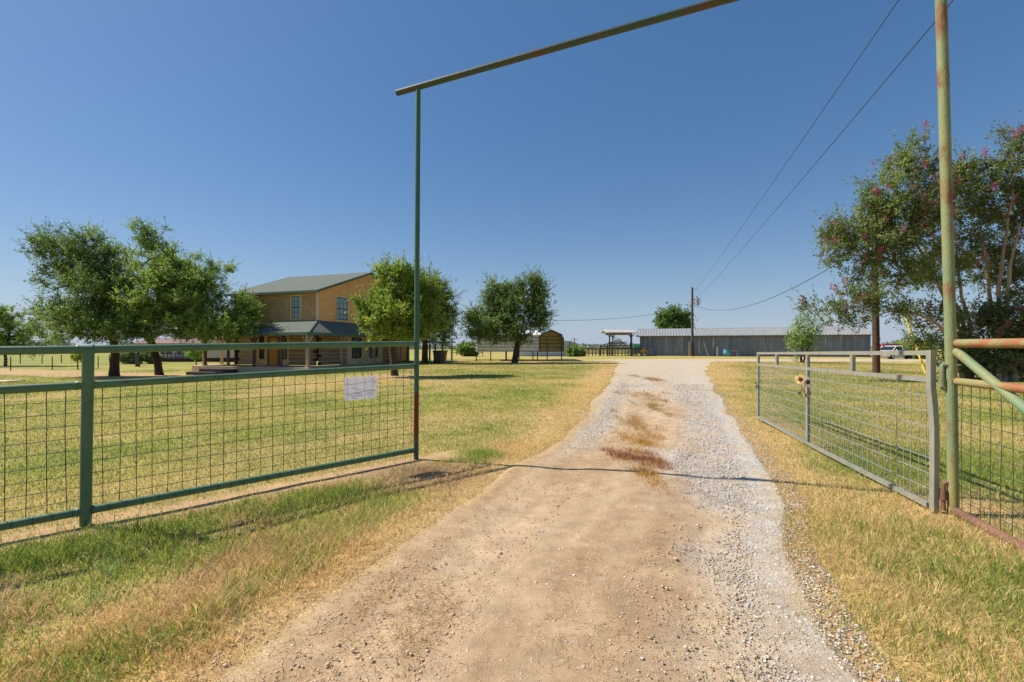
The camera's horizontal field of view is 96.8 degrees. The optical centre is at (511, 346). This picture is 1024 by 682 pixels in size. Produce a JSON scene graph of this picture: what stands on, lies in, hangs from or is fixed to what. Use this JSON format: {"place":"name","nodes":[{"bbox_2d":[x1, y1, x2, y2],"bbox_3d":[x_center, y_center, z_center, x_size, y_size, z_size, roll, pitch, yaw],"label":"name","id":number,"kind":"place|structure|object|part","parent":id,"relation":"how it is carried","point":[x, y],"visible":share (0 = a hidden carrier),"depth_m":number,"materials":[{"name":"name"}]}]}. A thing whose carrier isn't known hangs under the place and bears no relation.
{"place":"outdoors","nodes":[
{"label":"outdoors","id":0,"kind":"place"},
{"bbox_2d":[0,380,25,381],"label":"slab","id":1,"kind":"structure","parent":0,"point":[11,380],"depth_m":25.83,"materials":[{"name":"concrete"}]},
{"bbox_2d":[0,348,1023,681],"bbox_3d":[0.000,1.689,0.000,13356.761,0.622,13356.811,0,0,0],"label":"ground","id":2,"kind":"structure","parent":0,"point":[28,366],"depth_m":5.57,"materials":[{"name":"green plant"}]},
{"bbox_2d":[0,303,69,365],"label":"oak tree","id":3,"kind":"object","parent":2,"relation":"on","point":[8,325],"visible":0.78,"depth_m":45.80,"materials":[{"name":"green plant"}]},
{"bbox_2d":[14,354,109,363],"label":"wire fence","id":4,"kind":"object","parent":2,"relation":"on","point":[61,358],"visible":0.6,"depth_m":52.49,"materials":[{"name":"grey metal"}]},
{"bbox_2d":[0,356,139,370],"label":"wire fence","id":5,"kind":"object","parent":2,"relation":"on","point":[62,360],"visible":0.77,"depth_m":38.82,"materials":[{"name":"grey metal"}]},
{"bbox_2d":[67,354,81,368],"bbox_3d":[-37.759,1.044,39.789,1.679,1.920,1.617,0,0,0],"label":"sapling","id":6,"kind":"object","parent":2,"relation":"on","point":[76,357],"visible":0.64,"depth_m":39.47,"materials":[{"name":"green plant"}]},
{"bbox_2d":[6,216,161,376],"bbox_3d":[-27.445,-3.335,29.420,10.684,11.042,5.879,0,0,26],"label":"oak tree","id":7,"kind":"object","parent":2,"relation":"on","point":[77,316],"visible":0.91,"depth_m":29.22,"materials":[{"name":"green plant"}]},
{"bbox_2d":[119,352,143,363],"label":"shrub","id":8,"kind":"object","parent":2,"relation":"on","point":[128,358],"visible":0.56,"depth_m":51.34,"materials":[{"name":"green plant"}]},
{"bbox_2d":[135,355,138,366],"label":"wood post","id":9,"kind":"object","parent":2,"relation":"on","point":[136,359],"visible":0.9,"depth_m":44.78,"materials":[{"name":"wood"}]},
{"bbox_2d":[139,352,162,363],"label":"shrub","id":10,"kind":"object","parent":2,"relation":"on","point":[147,356],"visible":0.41,"depth_m":51.38,"materials":[{"name":"green plant"}]},
{"bbox_2d":[126,337,233,361],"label":"mobile home","id":11,"kind":"object","parent":2,"relation":"on","point":[178,356],"visible":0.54,"depth_m":58.55,"materials":[{"name":"grey metal"}]},
{"bbox_2d":[92,215,272,374],"bbox_3d":[-22.181,-3.508,30.878,11.476,11.466,7.300,0,0,0],"label":"oak tree","id":12,"kind":"object","parent":2,"relation":"on","point":[177,299],"visible":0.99,"depth_m":29.80,"materials":[{"name":"green plant"}]},
{"bbox_2d":[184,342,201,364],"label":"young tree","id":13,"kind":"object","parent":2,"relation":"on","point":[196,354],"visible":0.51,"depth_m":47.65,"materials":[{"name":"green plant"}]},
{"bbox_2d":[0,341,414,530],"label":"pipe fence","id":14,"kind":"object","parent":2,"relation":"on","point":[87,385],"visible":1,"depth_m":3.83,"materials":[{"name":"green metal"}]},
{"bbox_2d":[345,376,376,400],"bbox_3d":[-1.698,0.471,5.122,0.010,0.252,0.386,0,0,44],"label":"notice","id":15,"kind":"object","parent":14,"relation":"attached to","point":[357,388],"visible":1,"depth_m":5.12,"materials":[{"name":"paper"}]},
{"bbox_2d":[0,435,556,681],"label":"verge grass","id":16,"kind":"structure","parent":2,"relation":"on","point":[208,609],"depth_m":2.80,"materials":[{"name":"green plant"}]},
{"bbox_2d":[185,272,409,374],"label":"log house","id":17,"kind":"structure","parent":2,"relation":"on","point":[303,309],"depth_m":33.62,"materials":[{"name":"yellow"}]},
{"bbox_2d":[259,336,263,358],"bbox_3d":[-18.750,0.100,34.048,0.420,1.700,0.062,0,0,18],"label":"window","id":18,"kind":"structure","parent":17,"relation":"in","point":[261,339],"depth_m":34.07,"materials":[{"name":"grey glass"}]},
{"bbox_2d":[267,337,279,364],"bbox_3d":[-17.678,0.340,33.671,1.100,2.120,0.104,0,0,18],"label":"door","id":19,"kind":"structure","parent":17,"relation":"in","point":[273,355],"depth_m":33.68,"materials":[{"name":"brown wood"}]},
{"bbox_2d":[283,336,286,358],"bbox_3d":[-16.712,0.100,33.368,0.420,1.700,0.062,0,0,18],"label":"window","id":20,"kind":"structure","parent":17,"relation":"in","point":[284,350],"depth_m":33.32,"materials":[{"name":"grey glass"}]},
{"bbox_2d":[290,295,301,318],"bbox_3d":[-15.670,-2.840,33.002,0.980,1.760,0.062,0,0,19],"label":"window","id":21,"kind":"structure","parent":17,"relation":"in","point":[295,300],"depth_m":33.02,"materials":[{"name":"blue"}]},
{"bbox_2d":[335,295,347,320],"bbox_3d":[-13.028,-2.880,34.858,0.062,1.880,1.460,0,0,19],"label":"window","id":22,"kind":"structure","parent":17,"relation":"in","point":[341,302],"depth_m":34.80,"materials":[{"name":"blue"}]},
{"bbox_2d":[352,337,360,357],"bbox_3d":[-12.468,0.125,36.555,0.062,1.650,1.100,0,0,18],"label":"window","id":23,"kind":"structure","parent":17,"relation":"in","point":[356,351],"depth_m":36.55,"materials":[{"name":"grey glass"}]},
{"bbox_2d":[370,339,377,357],"bbox_3d":[-11.753,0.125,38.687,0.062,1.650,1.100,0,0,18],"label":"window","id":24,"kind":"structure","parent":17,"relation":"in","point":[371,348],"depth_m":38.55,"materials":[{"name":"grey glass"}]},
{"bbox_2d":[343,249,455,375],"bbox_3d":[-5.252,-1.552,21.343,5.331,6.257,3.565,0,0,-32],"label":"oak tree","id":25,"kind":"object","parent":2,"relation":"on","point":[383,310],"visible":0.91,"depth_m":21.01,"materials":[{"name":"green plant"}]},
{"bbox_2d":[397,260,467,363],"bbox_3d":[-6.687,-2.963,37.404,6.393,9.040,4.876,0,0,0],"label":"oak tree","id":26,"kind":"object","parent":2,"relation":"on","point":[448,308],"visible":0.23,"depth_m":37.02,"materials":[{"name":"green plant"}]},
{"bbox_2d":[433,350,440,363],"bbox_3d":[-5.982,0.854,36.188,0.640,1.048,0.760,0,0,-11],"label":"wheelie bin","id":27,"kind":"object","parent":2,"relation":"on","point":[436,355],"visible":1,"depth_m":35.91,"materials":[{"name":"black plastic"}]},
{"bbox_2d":[428,336,455,361],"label":"shelter","id":28,"kind":"object","parent":2,"relation":"on","point":[451,360],"visible":0.4,"depth_m":41.28,"materials":[{"name":"grey wood"}]},
{"bbox_2d":[440,350,447,362],"bbox_3d":[-5.731,0.854,37.319,0.760,1.048,0.640,0,0,15],"label":"wheelie bin","id":29,"kind":"object","parent":2,"relation":"on","point":[443,355],"visible":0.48,"depth_m":37.06,"materials":[{"name":"brown plastic"}]},
{"bbox_2d":[455,339,478,355],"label":"shrub","id":30,"kind":"object","parent":2,"relation":"on","point":[463,348],"visible":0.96,"depth_m":63.04,"materials":[{"name":"green plant"}]},
{"bbox_2d":[25,339,963,348],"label":"distant woods","id":31,"kind":"object","parent":2,"relation":"on","point":[438,345],"visible":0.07,"depth_m":297.32,"materials":[{"name":"green plant"}]},
{"bbox_2d":[451,260,558,362],"bbox_3d":[-0.538,-2.844,38.417,8.859,8.874,6.260,0,0,-26],"label":"oak tree","id":32,"kind":"object","parent":2,"relation":"on","point":[503,310],"visible":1,"depth_m":37.85,"materials":[{"name":"green plant"}]},
{"bbox_2d":[475,329,563,360],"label":"carport","id":33,"kind":"object","parent":2,"relation":"on","point":[554,342],"visible":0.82,"depth_m":43.40,"materials":[{"name":"metal"}]},
{"bbox_2d":[520,341,571,355],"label":"metal shed","id":34,"kind":"structure","parent":2,"relation":"on","point":[566,343],"depth_m":64.00,"materials":[{"name":"grey metal"}]},
{"bbox_2d":[565,344,581,356],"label":"shrub","id":35,"kind":"object","parent":2,"relation":"on","point":[572,350],"visible":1,"depth_m":61.62,"materials":[{"name":"green plant"}]},
{"bbox_2d":[577,345,585,355],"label":"shrub","id":36,"kind":"object","parent":2,"relation":"on","point":[583,352],"visible":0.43,"depth_m":65.61,"materials":[{"name":"green plant"}]},
{"bbox_2d":[584,330,648,355],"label":"deck pavilion","id":37,"kind":"structure","parent":2,"relation":"on","point":[613,333],"depth_m":65.80,"materials":[{"name":"brown wood"}]},
{"bbox_2d":[633,344,639,354],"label":"storage tank","id":38,"kind":"object","parent":2,"relation":"on","point":[636,345],"visible":0.09,"depth_m":73.34,"materials":[{"name":"green plastic"}]},
{"bbox_2d":[641,349,647,355],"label":"flower pot","id":39,"kind":"object","parent":2,"relation":"on","point":[644,352],"visible":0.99,"depth_m":64.66,"materials":[{"name":"orange"}]},
{"bbox_2d":[651,300,696,328],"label":"broadleaf tree","id":40,"kind":"object","parent":2,"relation":"on","point":[672,318],"visible":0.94,"depth_m":90.90,"materials":[{"name":"green plant"}]},
{"bbox_2d":[395,0,959,515],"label":"gateway frame","id":41,"kind":"object","parent":2,"relation":"on","point":[947,214],"visible":0.81,"depth_m":3.79,"materials":[{"name":"green paint"}]},
{"bbox_2d":[757,350,960,512],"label":"gate","id":42,"kind":"structure","parent":41,"relation":"attached to","point":[936,492],"depth_m":4.58,"materials":[{"name":"metal"}]},
{"bbox_2d":[794,374,804,397],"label":"sunflower","id":43,"kind":"object","parent":42,"relation":"attached to","point":[799,379],"visible":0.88,"depth_m":6.46,"materials":[{"name":"yellow plant"}]},
{"bbox_2d":[802,376,813,398],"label":"sunflower","id":44,"kind":"object","parent":42,"relation":"attached to","point":[807,382],"visible":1,"depth_m":6.23,"materials":[{"name":"beige metal"}]},
{"bbox_2d":[690,287,700,355],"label":"utility pole","id":45,"kind":"object","parent":2,"relation":"on","point":[696,300],"visible":0.94,"depth_m":64.66,"materials":[{"name":"brown wood"}]},
{"bbox_2d":[557,307,688,320],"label":"service cable","id":46,"kind":"object","parent":45,"relation":"attached to","point":[613,318],"visible":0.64,"depth_m":55.75,"materials":[{"name":"grey plastic"}]},
{"bbox_2d":[697,0,898,286],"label":"power line","id":47,"kind":"object","parent":45,"relation":"attached to","point":[822,110],"visible":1,"depth_m":13.93,"materials":[{"name":"grey"}]},
{"bbox_2d":[716,0,953,277],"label":"power line","id":48,"kind":"object","parent":45,"relation":"attached to","point":[852,119],"visible":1,"depth_m":12.55,"materials":[{"name":"grey"}]},
{"bbox_2d":[723,349,730,355],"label":"plastic tub","id":49,"kind":"object","parent":2,"relation":"on","point":[726,352],"visible":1,"depth_m":62.32,"materials":[{"name":"teal plastic"}]},
{"bbox_2d":[636,326,880,356],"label":"metal shed","id":50,"kind":"structure","parent":2,"relation":"on","point":[732,341],"depth_m":64.42,"materials":[{"name":"metal"}]},
{"bbox_2d":[538,389,1023,681],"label":"roadside grass","id":51,"kind":"structure","parent":2,"relation":"on","point":[946,649],"depth_m":2.81,"materials":[{"name":"yellow plant"}]},
{"bbox_2d":[780,307,830,361],"bbox_3d":[25.560,-1.056,39.709,4.028,5.277,3.390,0,0,23],"label":"young tree","id":52,"kind":"object","parent":2,"relation":"on","point":[805,339],"visible":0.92,"depth_m":39.56,"materials":[{"name":"green plant"}]},
{"bbox_2d":[871,234,880,372],"bbox_3d":[19.124,-2.398,23.913,0.405,8.204,0.340,0,0,0],"label":"utility pole","id":53,"kind":"object","parent":2,"relation":"on","point":[876,345],"visible":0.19,"depth_m":23.80,"materials":[{"name":"brown wood"}]},
{"bbox_2d":[700,248,861,310],"bbox_3d":[22.769,-4.748,44.306,0.044,1.804,41.462,0,0,10],"label":"service cable","id":54,"kind":"object","parent":53,"relation":"attached to","point":[785,291],"visible":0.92,"depth_m":34.25,"materials":[{"name":"grey plastic"}]},
{"bbox_2d":[886,263,925,374],"bbox_3d":[18.986,-2.325,22.323,0.096,7.552,3.196,0,0,3],"label":"guy wire","id":55,"kind":"object","parent":53,"relation":"attached to","point":[920,359],"visible":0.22,"depth_m":21.08,"materials":[{"name":"yellow"}]},
{"bbox_2d":[871,344,902,357],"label":"parked car","id":56,"kind":"object","parent":2,"relation":"on","point":[881,345],"visible":0.09,"depth_m":56.12,"materials":[{"name":"red paint"}]},
{"bbox_2d":[786,120,1002,379],"bbox_3d":[16.315,-3.927,19.623,9.846,11.259,4.196,0,0,0],"label":"crape myrtle","id":57,"kind":"object","parent":2,"relation":"on","point":[883,223],"visible":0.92,"depth_m":19.30,"materials":[{"name":"green plant"}]},
{"bbox_2d":[890,339,904,343],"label":"shrub","id":58,"kind":"object","parent":2,"relation":"on","point":[897,342],"depth_m":61.83,"materials":[{"name":"green plant"}]},
{"bbox_2d":[899,336,938,358],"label":"shrub","id":59,"kind":"object","parent":2,"relation":"on","point":[916,356],"visible":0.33,"depth_m":49.51,"materials":[{"name":"green plant"}]},
{"bbox_2d":[923,110,1023,381],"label":"crape myrtle","id":60,"kind":"object","parent":2,"relation":"on","point":[1006,364],"visible":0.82,"depth_m":19.56,"materials":[{"name":"green plant"}]},
{"bbox_2d":[950,338,1023,551],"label":"pipe fence","id":61,"kind":"object","parent":2,"relation":"on","point":[1006,391],"visible":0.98,"depth_m":3.41,"materials":[{"name":"metal"}]},
{"bbox_2d":[0,0,1023,345],"label":"sky","id":62,"kind":"structure","parent":0,"point":[277,136],"materials":[{"name":"blue"}]},
{"bbox_2d":[178,359,943,681],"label":"driveway","id":63,"kind":"structure","parent":0,"point":[687,371],"depth_m":2.73,"materials":[{"name":"grey gravel"}]},
{"bbox_2d":[155,377,944,681],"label":"straw","id":64,"kind":"object","parent":63,"relation":"on","point":[449,619],"visible":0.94,"depth_m":2.38,"materials":[{"name":"beige plant"}]},
{"bbox_2d":[591,429,686,456],"bbox_3d":[1.783,1.353,6.692,1.210,0.113,1.965,0,0,0],"label":"grass clump","id":65,"kind":"object","parent":63,"relation":"on","point":[641,443],"visible":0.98,"depth_m":6.60,"materials":[{"name":"brown plant"}]},
{"bbox_2d":[599,445,682,472],"bbox_3d":[1.509,1.345,5.645,0.929,0.116,1.274,0,0,0],"label":"grass clump","id":66,"kind":"object","parent":63,"relation":"on","point":[633,457],"visible":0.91,"depth_m":5.61,"materials":[{"name":"brown plant"}]},
{"bbox_2d":[602,408,679,447],"bbox_3d":[2.154,1.345,8.230,1.175,0.130,3.942,0,0,-12],"label":"grass clump","id":67,"kind":"object","parent":63,"relation":"on","point":[644,429],"visible":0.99,"depth_m":7.92,"materials":[{"name":"brown plant"}]},
{"bbox_2d":[602,384,698,406],"bbox_3d":[3.839,1.340,13.415,1.819,0.135,6.723,0,0,0],"label":"grass clump","id":68,"kind":"object","parent":63,"relation":"on","point":[650,395],"visible":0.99,"depth_m":12.57,"materials":[{"name":"brown plant"}]},
{"bbox_2d":[618,454,698,496],"bbox_3d":[1.583,1.346,5.004,0.854,0.119,1.671,0,0,0],"label":"grass clump","id":69,"kind":"object","parent":63,"relation":"on","point":[643,472],"visible":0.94,"depth_m":4.91,"materials":[{"name":"brown plant"}]},
{"bbox_2d":[629,400,688,420],"bbox_3d":[3.182,1.353,10.061,0.671,0.105,3.267,0,0,0],"label":"grass clump","id":70,"kind":"object","parent":63,"relation":"on","point":[654,408],"visible":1,"depth_m":10.11,"materials":[{"name":"beige plant"}]},
{"bbox_2d":[605,372,714,394],"bbox_3d":[5.398,1.325,19.183,3.486,0.166,12.348,0,0,10],"label":"grass clump","id":71,"kind":"object","parent":63,"relation":"on","point":[653,378],"visible":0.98,"depth_m":18.40,"materials":[{"name":"brown plant"}]},
{"bbox_2d":[880,345,910,358],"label":"parked car","id":72,"kind":"object","parent":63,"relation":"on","point":[890,348],"visible":0.43,"depth_m":49.93,"materials":[{"name":"grey paint"}]},
{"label":"windows","id":73,"kind":"part","parent":72,"relation":"part of","materials":[{"name":"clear glass"}]}
]}

